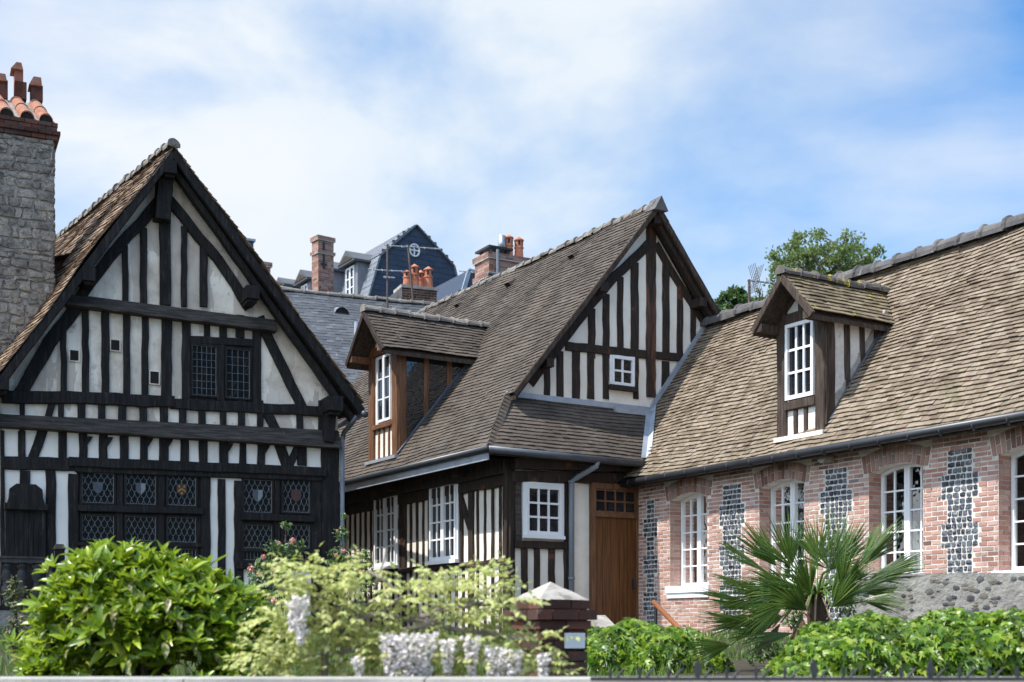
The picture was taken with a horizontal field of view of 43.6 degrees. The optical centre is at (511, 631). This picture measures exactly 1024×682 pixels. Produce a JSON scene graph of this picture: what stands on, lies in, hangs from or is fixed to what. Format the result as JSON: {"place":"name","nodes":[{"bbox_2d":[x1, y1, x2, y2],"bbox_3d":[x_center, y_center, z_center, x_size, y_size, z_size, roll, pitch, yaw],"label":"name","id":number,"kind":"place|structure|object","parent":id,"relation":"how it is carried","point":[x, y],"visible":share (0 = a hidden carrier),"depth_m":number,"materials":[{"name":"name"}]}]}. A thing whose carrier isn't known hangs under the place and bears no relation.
{"place":"outdoors","nodes":[
{"label":"outdoors","id":0,"kind":"place"},
{"bbox_2d":[0,627,791,676],"bbox_3d":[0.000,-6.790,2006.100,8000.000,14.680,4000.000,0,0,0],"label":"garden ground","id":1,"kind":"structure","parent":0,"point":[747,670],"depth_m":12.11,"materials":[{"name":"green plant"}]},
{"bbox_2d":[0,575,33,661],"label":"climbing plant","id":2,"kind":"object","parent":1,"relation":"on","point":[15,625],"visible":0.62,"depth_m":12.48,"materials":[{"name":"green plant"}]},
{"bbox_2d":[0,544,65,636],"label":"wooden balustrade","id":3,"kind":"object","parent":1,"relation":"on","point":[20,561],"visible":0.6,"depth_m":19.97,"materials":[{"name":"black wood"}]},
{"bbox_2d":[0,535,306,676],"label":"laurel bush","id":4,"kind":"object","parent":1,"relation":"on","point":[142,613],"visible":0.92,"depth_m":8.08,"materials":[{"name":"green plant"}]},
{"bbox_2d":[0,62,367,634],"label":"timber house","id":5,"kind":"structure","parent":1,"relation":"on","point":[172,374],"depth_m":21.91,"materials":[{"name":"paint"}]},
{"bbox_2d":[80,473,115,504],"bbox_3d":[-6.945,-2.398,21.460,0.568,0.561,0.070,0,0,-25],"label":"leaded window","id":6,"kind":"structure","parent":5,"relation":"in","point":[95,488],"depth_m":21.45,"materials":[{"name":"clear glass"}]},
{"bbox_2d":[80,513,115,541],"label":"leaded window","id":7,"kind":"structure","parent":5,"relation":"in","point":[92,526],"depth_m":21.45,"materials":[{"name":"black glass"}]},
{"bbox_2d":[124,474,157,506],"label":"leaded window","id":8,"kind":"structure","parent":5,"relation":"in","point":[139,490],"depth_m":21.75,"materials":[{"name":"black glass"}]},
{"bbox_2d":[124,514,157,542],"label":"leaded window","id":9,"kind":"structure","parent":5,"relation":"in","point":[145,527],"depth_m":21.75,"materials":[{"name":"black glass"}]},
{"bbox_2d":[132,547,157,555],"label":"leaded window","id":10,"kind":"structure","parent":5,"relation":"in","point":[156,549],"depth_m":21.80,"materials":[{"name":"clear glass"}]},
{"bbox_2d":[166,476,197,507],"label":"leaded window","id":11,"kind":"structure","parent":5,"relation":"in","point":[181,491],"depth_m":22.04,"materials":[{"name":"black glass"}]},
{"bbox_2d":[166,515,197,542],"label":"leaded window","id":12,"kind":"structure","parent":5,"relation":"in","point":[179,529],"depth_m":22.04,"materials":[{"name":"black glass"}]},
{"bbox_2d":[166,547,197,561],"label":"leaded window","id":13,"kind":"structure","parent":5,"relation":"in","point":[193,552],"depth_m":22.09,"materials":[{"name":"glass"}]},
{"bbox_2d":[191,343,217,397],"bbox_3d":[-5.340,-4.518,22.209,0.472,0.919,0.070,0,0,-25],"label":"leaded window","id":14,"kind":"structure","parent":5,"relation":"in","point":[205,387],"depth_m":22.21,"materials":[{"name":"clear glass"}]},
{"bbox_2d":[225,346,251,400],"bbox_3d":[-4.808,-4.516,22.457,0.466,0.914,0.070,0,0,-25],"label":"leaded window","id":15,"kind":"structure","parent":5,"relation":"in","point":[243,385],"depth_m":22.46,"materials":[{"name":"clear glass"}]},
{"bbox_2d":[242,478,273,513],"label":"leaded window","id":16,"kind":"structure","parent":5,"relation":"in","point":[257,494],"depth_m":22.60,"materials":[{"name":"black glass"}]},
{"bbox_2d":[242,523,273,548],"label":"leaded window","id":17,"kind":"structure","parent":5,"relation":"in","point":[254,535],"depth_m":22.60,"materials":[{"name":"black glass"}]},
{"bbox_2d":[242,552,273,561],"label":"leaded window","id":18,"kind":"structure","parent":5,"relation":"in","point":[246,556],"depth_m":22.58,"materials":[{"name":"glass"}]},
{"bbox_2d":[281,480,310,514],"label":"leaded window","id":19,"kind":"structure","parent":5,"relation":"in","point":[295,495],"depth_m":22.89,"materials":[{"name":"black glass"}]},
{"bbox_2d":[281,523,310,549],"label":"leaded window","id":20,"kind":"structure","parent":5,"relation":"in","point":[298,531],"depth_m":22.92,"materials":[{"name":"black glass"}]},
{"bbox_2d":[281,553,310,561],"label":"leaded window","id":21,"kind":"structure","parent":5,"relation":"in","point":[307,555],"depth_m":22.97,"materials":[{"name":"glass"}]},
{"bbox_2d":[246,238,255,246],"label":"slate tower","id":22,"kind":"structure","parent":1,"relation":"on","point":[251,241],"depth_m":56.11,"materials":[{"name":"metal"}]},
{"bbox_2d":[262,261,271,272],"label":"chimney stack","id":23,"kind":"object","parent":1,"relation":"on","point":[268,265],"visible":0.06,"depth_m":50.09,"materials":[{"name":"red brick"}]},
{"bbox_2d":[243,521,306,618],"bbox_3d":[-2.704,-0.474,14.453,0.774,1.568,0.486,0,0,0],"label":"rose bush","id":24,"kind":"object","parent":1,"relation":"on","point":[275,544],"visible":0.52,"depth_m":14.47,"materials":[{"name":"green plant"}]},
{"bbox_2d":[310,235,335,291],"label":"chimney stack","id":25,"kind":"object","parent":1,"relation":"on","point":[322,254],"visible":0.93,"depth_m":54.06,"materials":[{"name":"red brick"}]},
{"bbox_2d":[325,511,380,642],"bbox_3d":[-1.923,-0.576,15.428,0.698,1.762,0.426,0,0,0],"label":"rose bush","id":26,"kind":"object","parent":1,"relation":"on","point":[340,559],"visible":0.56,"depth_m":15.47,"materials":[{"name":"green plant"}]},
{"bbox_2d":[281,264,437,384],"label":"slate house","id":27,"kind":"structure","parent":1,"relation":"on","point":[331,320],"depth_m":35.64,"materials":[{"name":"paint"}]},
{"bbox_2d":[368,244,440,307],"bbox_3d":[-3.026,-9.803,36.102,2.079,2.230,0.247,0,0,-12],"label":"tv aerial","id":28,"kind":"object","parent":27,"relation":"on","point":[386,270],"visible":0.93,"depth_m":35.99,"materials":[{"name":"metal"}]},
{"bbox_2d":[404,244,415,299],"bbox_3d":[-2.819,-9.919,35.383,0.308,1.530,0.139,0,0,-12],"label":"tv aerial","id":29,"kind":"object","parent":27,"relation":"on","point":[408,246],"visible":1,"depth_m":35.37,"materials":[{"name":"metal"}]},
{"bbox_2d":[277,224,457,296],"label":"mansard house","id":30,"kind":"structure","parent":1,"relation":"on","point":[353,274],"depth_m":61.91,"materials":[{"name":"stone"}]},
{"bbox_2d":[409,243,419,256],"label":"round window","id":31,"kind":"structure","parent":30,"relation":"in","point":[414,244],"depth_m":61.89,"materials":[{"name":"white paint"}]},
{"bbox_2d":[214,542,587,676],"bbox_3d":[-0.545,0.019,6.440,1.897,0.961,0.638,0,0,0],"label":"wisteria","id":32,"kind":"object","parent":1,"relation":"on","point":[403,659],"visible":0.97,"depth_m":6.36,"materials":[{"name":"green plant"}]},
{"bbox_2d":[436,268,474,301],"bbox_3d":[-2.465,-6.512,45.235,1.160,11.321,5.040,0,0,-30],"label":"slate house","id":33,"kind":"structure","parent":1,"relation":"on","point":[462,281],"depth_m":43.51,"materials":[{"name":"paint"}]},
{"bbox_2d":[338,195,719,635],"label":"timber house","id":34,"kind":"structure","parent":1,"relation":"on","point":[511,412],"depth_m":23.79,"materials":[{"name":"paint"}]},
{"bbox_2d":[370,496,398,570],"bbox_3d":[-2.575,-2.028,25.957,0.140,1.553,1.125,0,0,-32],"label":"window","id":35,"kind":"structure","parent":34,"relation":"in","point":[385,520],"depth_m":25.91,"materials":[{"name":"white paint"}]},
{"bbox_2d":[425,484,458,564],"bbox_3d":[-1.291,-2.028,23.858,0.140,1.553,1.172,0,0,-31],"label":"window","id":36,"kind":"structure","parent":34,"relation":"in","point":[444,510],"depth_m":23.81,"materials":[{"name":"white paint"}]},
{"bbox_2d":[521,482,564,539],"bbox_3d":[0.549,-2.092,22.246,0.853,0.977,0.110,0,0,-31],"label":"window","id":37,"kind":"structure","parent":34,"relation":"in","point":[542,504],"depth_m":22.24,"materials":[{"name":"white paint"}]},
{"bbox_2d":[589,482,638,624],"bbox_3d":[1.850,-1.308,23.052,1.043,2.678,0.121,0,0,-32],"label":"door","id":38,"kind":"structure","parent":34,"relation":"in","point":[613,508],"depth_m":23.05,"materials":[{"name":"brown wood"}]},
{"bbox_2d":[608,355,637,391],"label":"window","id":39,"kind":"structure","parent":34,"relation":"in","point":[621,368],"depth_m":23.75,"materials":[{"name":"white paint"}]},
{"bbox_2d":[504,582,596,676],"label":"gate pier","id":40,"kind":"structure","parent":1,"relation":"on","point":[569,610],"depth_m":8.71,"materials":[{"name":"brick"}]},
{"bbox_2d":[589,615,613,627],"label":"step wall","id":41,"kind":"structure","parent":1,"relation":"on","point":[602,621],"depth_m":17.64,"materials":[{"name":"stone"}]},
{"bbox_2d":[585,617,736,675],"bbox_3d":[1.260,0.213,11.428,1.478,0.685,1.124,0,0,0],"label":"hedge","id":42,"kind":"object","parent":1,"relation":"on","point":[627,641],"visible":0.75,"depth_m":11.09,"materials":[{"name":"green plant"}]},
{"bbox_2d":[651,600,681,628],"bbox_3d":[2.166,-0.065,17.420,0.070,0.767,1.803,0,0,-9],"label":"handrail","id":43,"kind":"object","parent":1,"relation":"on","point":[664,613],"visible":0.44,"depth_m":17.85,"materials":[{"name":"orange wood"}]},
{"bbox_2d":[714,284,752,311],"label":"tree","id":44,"kind":"object","parent":1,"relation":"on","point":[731,297],"visible":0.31,"depth_m":47.53,"materials":[{"name":"green plant"}]},
{"bbox_2d":[751,288,771,301],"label":"tree","id":45,"kind":"object","parent":1,"relation":"on","point":[759,298],"visible":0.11,"depth_m":51.71,"materials":[{"name":"green plant"}]},
{"bbox_2d":[743,604,856,665],"bbox_3d":[2.675,0.052,11.893,1.060,0.781,0.222,0,0,0],"label":"plant","id":46,"kind":"object","parent":1,"relation":"on","point":[766,654],"visible":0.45,"depth_m":11.88,"materials":[{"name":"green plant"}]},
{"bbox_2d":[680,505,932,666],"bbox_3d":[2.580,-0.311,11.135,2.402,1.695,1.192,0,0,0],"label":"fan palm","id":47,"kind":"object","parent":1,"relation":"on","point":[765,602],"visible":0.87,"depth_m":11.01,"materials":[{"name":"green plant"}]},
{"bbox_2d":[617,213,1023,636],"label":"brick house","id":48,"kind":"structure","parent":1,"relation":"on","point":[877,392],"depth_m":19.34,"materials":[{"name":"red brick"}]},
{"bbox_2d":[665,493,710,597],"bbox_3d":[3.170,-1.484,22.167,0.400,1.816,1.172,0,0,-32],"label":"window","id":49,"kind":"structure","parent":48,"relation":"in","point":[694,507],"depth_m":22.34,"materials":[{"name":"white paint"}]},
{"bbox_2d":[747,264,774,302],"bbox_3d":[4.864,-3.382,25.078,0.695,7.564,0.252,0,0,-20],"label":"tv aerial","id":50,"kind":"object","parent":48,"relation":"on","point":[750,288],"visible":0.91,"depth_m":25.00,"materials":[{"name":"metal"}]},
{"bbox_2d":[753,480,804,582],"bbox_3d":[4.366,-1.484,20.214,0.400,1.816,1.181,0,0,-32],"label":"window","id":51,"kind":"structure","parent":48,"relation":"in","point":[790,493],"depth_m":20.40,"materials":[{"name":"white paint"}]},
{"bbox_2d":[881,463,922,573],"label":"window","id":52,"kind":"structure","parent":48,"relation":"in","point":[901,485],"depth_m":18.56,"materials":[{"name":"white paint"}]},
{"bbox_2d":[991,450,1023,572],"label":"window","id":53,"kind":"structure","parent":48,"relation":"in","point":[1017,460],"depth_m":16.80,"materials":[{"name":"white paint"}]},
{"bbox_2d":[762,226,887,288],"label":"tree","id":54,"kind":"object","parent":1,"relation":"on","point":[810,256],"visible":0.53,"depth_m":58.66,"materials":[{"name":"green plant"}]},
{"bbox_2d":[760,606,1023,676],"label":"hedge","id":55,"kind":"object","parent":1,"relation":"on","point":[955,639],"visible":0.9,"depth_m":9.35,"materials":[{"name":"green plant"}]},
{"bbox_2d":[844,573,1023,620],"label":"flint wall","id":56,"kind":"structure","parent":1,"relation":"on","point":[970,593],"depth_m":12.12,"materials":[{"name":"grey stone"}]},
{"bbox_2d":[472,234,530,283],"bbox_3d":[-0.256,-5.984,39.456,1.678,12.554,1.126,0,0,-30],"label":"chimney stack","id":57,"kind":"object","parent":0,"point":[490,261],"visible":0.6,"depth_m":39.12,"materials":[{"name":"red brick"}]},
{"bbox_2d":[0,0,1023,300],"label":"sky","id":58,"kind":"structure","parent":0,"point":[359,124],"materials":[{"name":"blue"}]},
{"bbox_3d":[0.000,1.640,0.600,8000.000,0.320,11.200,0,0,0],"label":"pavement","id":59,"kind":"structure","parent":0,"visible":0},
{"bbox_2d":[0,677,1023,681],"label":"boundary wall","id":60,"kind":"structure","parent":59,"relation":"on","point":[294,679],"depth_m":5.84,"materials":[{"name":"grey stone"}]},
{"bbox_2d":[590,658,1023,680],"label":"iron railing","id":61,"kind":"object","parent":60,"relation":"on","point":[814,669],"visible":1,"depth_m":5.79,"materials":[{"name":"black metal"}]}
]}

